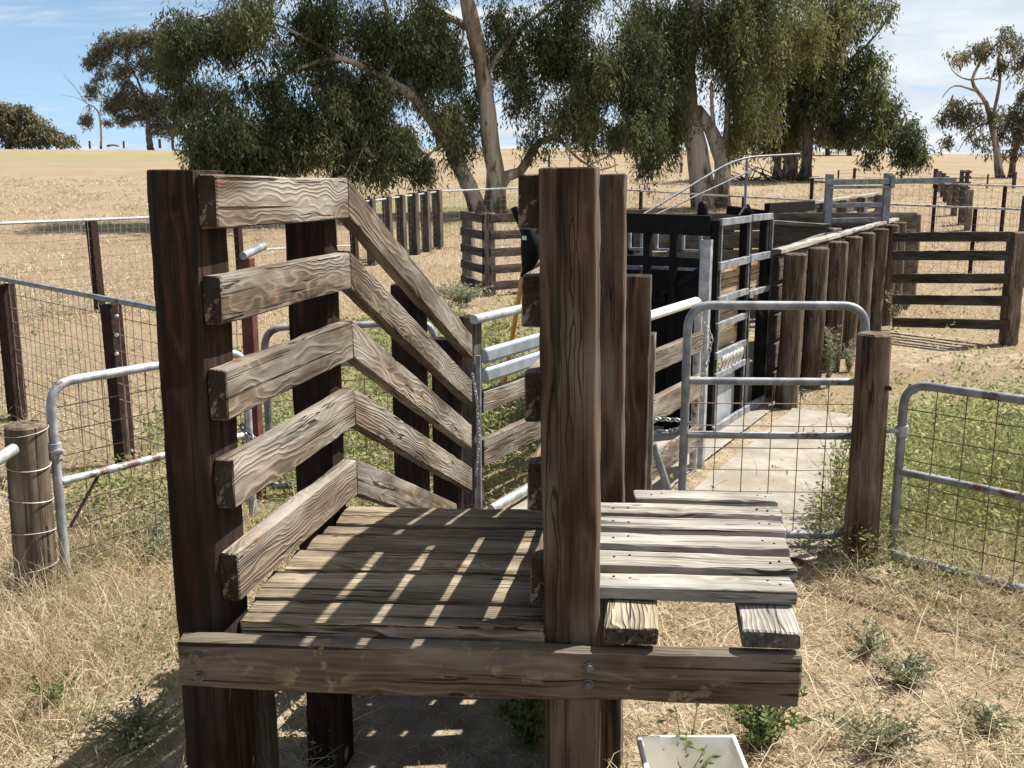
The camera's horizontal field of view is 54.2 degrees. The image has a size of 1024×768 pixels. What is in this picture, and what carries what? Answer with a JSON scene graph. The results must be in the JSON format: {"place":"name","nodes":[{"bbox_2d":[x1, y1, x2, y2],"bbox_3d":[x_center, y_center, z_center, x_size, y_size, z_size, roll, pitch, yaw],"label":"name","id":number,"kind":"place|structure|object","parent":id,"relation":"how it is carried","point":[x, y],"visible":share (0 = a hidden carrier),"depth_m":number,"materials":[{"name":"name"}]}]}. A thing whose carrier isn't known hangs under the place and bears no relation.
{"place":"outdoors","nodes":[
{"label":"outdoors","id":0,"kind":"place"},
{"bbox_2d":[0,148,1023,767],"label":"ground","id":1,"kind":"structure","parent":0,"point":[498,738],"depth_m":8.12,"materials":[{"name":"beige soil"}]},
{"bbox_2d":[0,444,18,464],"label":"pipe gate","id":2,"kind":"structure","parent":1,"relation":"on","point":[8,452],"depth_m":3.62,"materials":[{"name":"metal"}]},
{"bbox_2d":[0,420,58,604],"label":"gate post","id":3,"kind":"object","parent":1,"relation":"on","point":[30,495],"visible":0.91,"depth_m":4.28,"materials":[{"name":"wood"}]},
{"bbox_2d":[46,350,256,577],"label":"wire gate","id":4,"kind":"structure","parent":3,"relation":"attached to","point":[56,451],"depth_m":4.53,"materials":[{"name":"metal"}]},
{"bbox_2d":[0,98,81,149],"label":"gum tree","id":5,"kind":"object","parent":1,"relation":"on","point":[16,133],"visible":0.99,"depth_m":144.65,"materials":[{"name":"green plant"}]},
{"bbox_2d":[17,669,76,710],"bbox_3d":[-1.602,1.071,3.475,0.167,0.173,0.193,0,11,0],"label":"weed","id":6,"kind":"object","parent":1,"relation":"on","point":[37,686],"visible":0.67,"depth_m":3.45,"materials":[{"name":"green plant"}]},
{"bbox_2d":[59,67,114,148],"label":"dead tree","id":7,"kind":"object","parent":1,"relation":"on","point":[106,122],"visible":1,"depth_m":288.37,"materials":[{"name":"grey wood"}]},
{"bbox_2d":[0,276,243,479],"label":"wire fence","id":8,"kind":"object","parent":1,"relation":"on","point":[111,315],"visible":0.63,"depth_m":6.71,"materials":[{"name":"grey metal"}]},
{"bbox_2d":[63,675,182,752],"bbox_3d":[-1.245,1.111,3.291,0.440,0.181,0.448,0,11,0],"label":"weed","id":9,"kind":"object","parent":1,"relation":"on","point":[125,725],"visible":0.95,"depth_m":3.26,"materials":[{"name":"green plant"}]},
{"bbox_2d":[88,136,173,148],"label":"paddock fence","id":10,"kind":"object","parent":1,"relation":"on","point":[159,143],"visible":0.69,"depth_m":291.72,"materials":[{"name":"wood"}]},
{"bbox_2d":[77,24,194,149],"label":"gum tree","id":11,"kind":"object","parent":1,"relation":"on","point":[145,107],"visible":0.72,"depth_m":287.69,"materials":[{"name":"green plant"}]},
{"bbox_2d":[126,512,171,562],"bbox_3d":[-1.699,0.763,4.880,0.354,0.228,0.386,0,11,0],"label":"weed","id":12,"kind":"object","parent":1,"relation":"on","point":[154,535],"visible":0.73,"depth_m":4.87,"materials":[{"name":"green plant"}]},
{"bbox_2d":[0,187,517,322],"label":"wire fence","id":13,"kind":"object","parent":1,"relation":"on","point":[94,252],"visible":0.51,"depth_m":20.72,"materials":[{"name":"metal"}]},
{"bbox_2d":[238,242,350,505],"bbox_3d":[-1.474,-0.301,7.458,0.103,1.680,3.855,0,11,-1],"label":"steel post","id":14,"kind":"object","parent":1,"relation":"on","point":[250,338],"visible":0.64,"depth_m":5.54,"materials":[{"name":"metal"}]},
{"bbox_2d":[261,321,437,489],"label":"wire gate","id":15,"kind":"structure","parent":1,"relation":"on","point":[271,331],"depth_m":5.82,"materials":[{"name":"grey metal"}]},
{"bbox_2d":[142,0,675,213],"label":"gum tree","id":16,"kind":"object","parent":1,"relation":"on","point":[344,128],"visible":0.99,"depth_m":28.55,"materials":[{"name":"green plant"}]},
{"bbox_2d":[401,121,420,158],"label":"distant tree","id":17,"kind":"object","parent":1,"relation":"on","point":[418,144],"visible":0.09,"depth_m":87.27,"materials":[{"name":"green plant"}]},
{"bbox_2d":[433,278,493,305],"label":"weed","id":18,"kind":"object","parent":1,"relation":"on","point":[459,293],"visible":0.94,"depth_m":15.05,"materials":[{"name":"green plant"}]},
{"bbox_2d":[147,167,801,767],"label":"loading ramp","id":19,"kind":"structure","parent":1,"relation":"on","point":[575,571],"depth_m":2.29,"materials":[{"name":"wood"}]},
{"bbox_2d":[459,304,539,508],"bbox_3d":[0.455,0.007,6.526,0.367,1.242,3.694,5,12,24],"label":"race fence","id":20,"kind":"object","parent":1,"relation":"on","point":[485,450],"visible":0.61,"depth_m":5.41,"materials":[{"name":"metal"}]},
{"bbox_2d":[0,290,1023,767],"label":"green weeds","id":21,"kind":"object","parent":1,"relation":"on","point":[838,496],"visible":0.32,"depth_m":5.43,"materials":[{"name":"green plant"}]},
{"bbox_2d":[0,175,1023,327],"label":"paddock stubble","id":22,"kind":"object","parent":1,"relation":"on","point":[454,277],"visible":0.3,"depth_m":23.26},
{"bbox_2d":[502,206,538,382],"bbox_3d":[0.160,-0.671,8.059,0.475,1.507,0.231,-7,13,-31],"label":"shovel","id":23,"kind":"object","parent":1,"relation":"on","point":[529,249],"visible":0.59,"depth_m":7.89,"materials":[{"name":"black paint"}]},
{"bbox_2d":[498,699,545,748],"bbox_3d":[0.065,1.087,3.245,0.198,0.245,0.270,-10,15,-41],"label":"weed","id":24,"kind":"object","parent":1,"relation":"on","point":[529,721],"visible":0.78,"depth_m":3.22,"materials":[{"name":"green plant"}]},
{"bbox_2d":[460,210,646,296],"bbox_3d":[0.713,-2.219,17.477,3.311,1.625,1.232,-6,13,-29],"label":"rail fence","id":25,"kind":"object","parent":1,"relation":"on","point":[488,252],"visible":0.44,"depth_m":16.37,"materials":[{"name":"wood"}]},
{"bbox_2d":[571,113,606,149],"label":"distant tree","id":26,"kind":"object","parent":1,"relation":"on","point":[593,125],"visible":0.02,"depth_m":106.12,"materials":[{"name":"green plant"}]},
{"bbox_2d":[530,156,681,172],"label":"paddock fence","id":27,"kind":"object","parent":1,"relation":"on","point":[549,160],"visible":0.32,"depth_m":72.89,"materials":[{"name":"wood"}]},
{"bbox_2d":[605,119,630,153],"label":"distant tree","id":28,"kind":"object","parent":1,"relation":"on","point":[613,145],"visible":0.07,"depth_m":101.81,"materials":[{"name":"green plant"}]},
{"bbox_2d":[651,239,712,489],"bbox_3d":[0.882,0.006,5.553,0.236,1.520,1.709,6,13,28],"label":"race fence","id":29,"kind":"object","parent":1,"relation":"on","point":[667,401],"visible":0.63,"depth_m":6.05,"materials":[{"name":"grey metal"}]},
{"bbox_2d":[656,704,720,767],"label":"weed","id":30,"kind":"object","parent":1,"relation":"on","point":[701,749],"visible":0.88,"depth_m":2.81,"materials":[{"name":"green plant"}]},
{"bbox_2d":[636,735,747,767],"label":"plastic tub","id":31,"kind":"object","parent":1,"relation":"on","point":[726,748],"visible":0.93,"depth_m":2.82,"materials":[{"name":"white plastic"}]},
{"bbox_2d":[639,153,800,265],"bbox_3d":[2.120,-1.392,10.720,2.345,2.146,0.105,-6,13,-27],"label":"handrail","id":32,"kind":"object","parent":1,"relation":"on","point":[701,179],"visible":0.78,"depth_m":10.61,"materials":[{"name":"grey metal"}]},
{"bbox_2d":[626,200,814,430],"bbox_3d":[1.478,-0.664,8.223,1.409,1.692,2.114,6,13,29],"label":"sheep handler","id":33,"kind":"object","parent":1,"relation":"on","point":[745,275],"visible":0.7,"depth_m":7.35,"materials":[{"name":"black paint"}]},
{"bbox_2d":[601,0,843,208],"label":"gum tree","id":34,"kind":"object","parent":1,"relation":"on","point":[734,38],"visible":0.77,"depth_m":31.83,"materials":[{"name":"green plant"}]},
{"bbox_2d":[715,67,783,179],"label":"gum tree","id":35,"kind":"object","parent":1,"relation":"on","point":[775,160],"visible":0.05,"depth_m":54.90,"materials":[{"name":"green plant"}]},
{"bbox_2d":[714,671,817,752],"bbox_3d":[0.807,1.067,3.231,0.340,0.291,0.336,0,11,0],"label":"weed","id":36,"kind":"object","parent":1,"relation":"on","point":[761,726],"visible":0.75,"depth_m":3.20,"materials":[{"name":"green plant"}]},
{"bbox_2d":[713,162,819,181],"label":"brush pile","id":37,"kind":"object","parent":1,"relation":"on","point":[783,178],"visible":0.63,"depth_m":52.99,"materials":[{"name":"brown plant"}]},
{"bbox_2d":[626,212,916,318],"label":"yard wall","id":38,"kind":"structure","parent":1,"relation":"on","point":[730,243],"depth_m":13.07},
{"bbox_2d":[765,232,840,399],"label":"yard wall","id":39,"kind":"structure","parent":1,"relation":"on","point":[770,341],"depth_m":8.44,"materials":[{"name":"brown wood"}]},
{"bbox_2d":[773,220,841,248],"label":"yard wall","id":40,"kind":"structure","parent":1,"relation":"on","point":[785,233],"depth_m":11.02,"materials":[{"name":"brown wood"}]},
{"bbox_2d":[721,0,903,179],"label":"gum tree","id":41,"kind":"object","parent":1,"relation":"on","point":[848,22],"visible":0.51,"depth_m":50.62,"materials":[{"name":"green plant"}]},
{"bbox_2d":[626,189,1020,273],"bbox_3d":[5.620,-3.347,21.753,11.286,1.905,0.268,9,14,39],"label":"wire fence","id":42,"kind":"object","parent":1,"relation":"on","point":[973,224],"visible":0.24,"depth_m":19.63,"materials":[{"name":"grey metal"}]},
{"bbox_2d":[814,126,837,155],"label":"distant tree","id":43,"kind":"object","parent":1,"relation":"on","point":[827,151],"visible":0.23,"depth_m":102.00,"materials":[{"name":"green plant"}]},
{"bbox_2d":[790,192,881,229],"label":"yard wall","id":44,"kind":"structure","parent":1,"relation":"on","point":[860,198],"depth_m":19.37,"materials":[{"name":"brown wood"}]},
{"bbox_2d":[767,214,921,409],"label":"yard wall","id":45,"kind":"structure","parent":1,"relation":"on","point":[860,268],"depth_m":9.56,"materials":[{"name":"brown wood"}]},
{"bbox_2d":[830,138,863,155],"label":"distant tree","id":46,"kind":"object","parent":1,"relation":"on","point":[848,149],"visible":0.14,"depth_m":102.68,"materials":[{"name":"green plant"}]},
{"bbox_2d":[840,338,855,372],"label":"weed","id":47,"kind":"object","parent":1,"relation":"on","point":[849,357],"visible":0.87,"depth_m":9.79,"materials":[{"name":"green plant"}]},
{"bbox_2d":[782,5,938,180],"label":"gum tree","id":48,"kind":"object","parent":1,"relation":"on","point":[881,130],"visible":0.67,"depth_m":51.56,"materials":[{"name":"green plant"}]},
{"bbox_2d":[842,331,891,567],"bbox_3d":[1.691,0.437,4.785,0.165,1.378,0.175,0,11,0],"label":"gate post","id":49,"kind":"object","parent":1,"relation":"on","point":[872,388],"visible":0.76,"depth_m":4.70,"materials":[{"name":"wood"}]},
{"bbox_2d":[654,301,869,538],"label":"wire gate","id":50,"kind":"structure","parent":49,"relation":"attached to","point":[687,380],"depth_m":4.87,"materials":[{"name":"grey metal"}]},
{"bbox_2d":[886,382,1023,593],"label":"wire gate","id":51,"kind":"structure","parent":49,"relation":"attached to","point":[900,432],"depth_m":4.62,"materials":[{"name":"grey metal"}]},
{"bbox_2d":[845,613,899,654],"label":"weed","id":52,"kind":"object","parent":1,"relation":"on","point":[871,640],"visible":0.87,"depth_m":3.90,"materials":[{"name":"green plant"}]},
{"bbox_2d":[816,692,952,757],"bbox_3d":[1.173,1.129,3.208,0.395,0.177,0.392,-7,13,-32],"label":"weed","id":53,"kind":"object","parent":1,"relation":"on","point":[865,734],"visible":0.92,"depth_m":3.20,"materials":[{"name":"green plant"}]},
{"bbox_2d":[822,173,956,236],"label":"slide gate","id":54,"kind":"structure","parent":1,"relation":"on","point":[888,181],"depth_m":13.06,"materials":[{"name":"grey metal"}]},
{"bbox_2d":[885,290,902,329],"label":"weed","id":55,"kind":"object","parent":1,"relation":"on","point":[892,312],"visible":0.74,"depth_m":12.61,"materials":[{"name":"green plant"}]},
{"bbox_2d":[869,642,939,688],"bbox_3d":[1.435,1.046,3.641,0.257,0.170,0.218,0,11,0],"label":"weed","id":56,"kind":"object","parent":1,"relation":"on","point":[908,666],"visible":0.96,"depth_m":3.64,"materials":[{"name":"green plant"}]},
{"bbox_2d":[808,177,1023,231],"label":"wire fence","id":57,"kind":"object","parent":1,"relation":"on","point":[1003,205],"visible":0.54,"depth_m":25.27,"materials":[{"name":"grey metal"}]},
{"bbox_2d":[837,168,1016,187],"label":"paddock fence","id":58,"kind":"object","parent":1,"relation":"on","point":[1013,178],"visible":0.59,"depth_m":45.01,"materials":[{"name":"wood"}]},
{"bbox_2d":[932,169,973,229],"bbox_3d":[15.259,-6.590,35.181,0.328,2.213,19.230,4,12,20],"label":"post fence","id":59,"kind":"object","parent":1,"relation":"on","point":[966,194],"visible":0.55,"depth_m":29.36,"materials":[{"name":"wood"}]},
{"bbox_2d":[892,231,1023,345],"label":"rail fence","id":60,"kind":"object","parent":1,"relation":"on","point":[1009,300],"visible":0.95,"depth_m":11.57,"materials":[{"name":"brown wood"}]},
{"bbox_2d":[958,170,971,205],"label":"insulator posts","id":61,"kind":"object","parent":1,"relation":"on","point":[966,177],"visible":0.54,"depth_m":32.26,"materials":[{"name":"wood"}]},
{"bbox_2d":[930,25,1023,177],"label":"gum tree","id":62,"kind":"object","parent":1,"relation":"on","point":[981,51],"visible":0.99,"depth_m":57.79,"materials":[{"name":"green plant"}]},
{"bbox_2d":[949,690,1023,736],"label":"weed","id":63,"kind":"object","parent":1,"relation":"on","point":[983,715],"visible":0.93,"depth_m":3.33,"materials":[{"name":"green plant"}]},
{"bbox_2d":[985,66,1023,177],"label":"gum tree","id":64,"kind":"object","parent":1,"relation":"on","point":[1014,116],"visible":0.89,"depth_m":59.14,"materials":[{"name":"green plant"}]},
{"bbox_2d":[998,408,1023,419],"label":"weed","id":65,"kind":"object","parent":1,"relation":"on","point":[1010,413],"visible":0.09,"depth_m":7.73,"materials":[{"name":"plant"}]},
{"bbox_2d":[1018,196,1023,287],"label":"timber post","id":66,"kind":"object","parent":1,"relation":"on","point":[1021,225],"visible":0.16,"depth_m":17.27,"materials":[{"name":"brown wood"}]},
{"bbox_2d":[0,0,1023,154],"label":"sky","id":67,"kind":"structure","parent":0,"point":[38,38],"materials":[{"name":"blue"}]},
{"bbox_2d":[511,409,769,509],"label":"race floor","id":68,"kind":"structure","parent":0,"point":[751,417],"depth_m":7.04,"materials":[{"name":"concrete"}]},
{"bbox_2d":[487,484,527,508],"bbox_3d":[0.340,0.510,6.200,0.047,0.047,1.900,6,13,28],"label":"floor pipe","id":69,"kind":"object","parent":68,"relation":"on","point":[510,497],"visible":0.18,"depth_m":5.53,"materials":[{"name":"metal"}]},
{"bbox_2d":[694,408,896,561],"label":"path","id":70,"kind":"structure","parent":0,"point":[752,481],"depth_m":6.31,"materials":[{"name":"concrete"}]},
{"bbox_2d":[808,395,851,512],"bbox_3d":[1.797,0.407,5.415,0.376,0.718,0.363,0,11,0],"label":"weed","id":71,"kind":"object","parent":70,"relation":"on","point":[839,462],"visible":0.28,"depth_m":5.45,"materials":[{"name":"green plant"}]}
]}

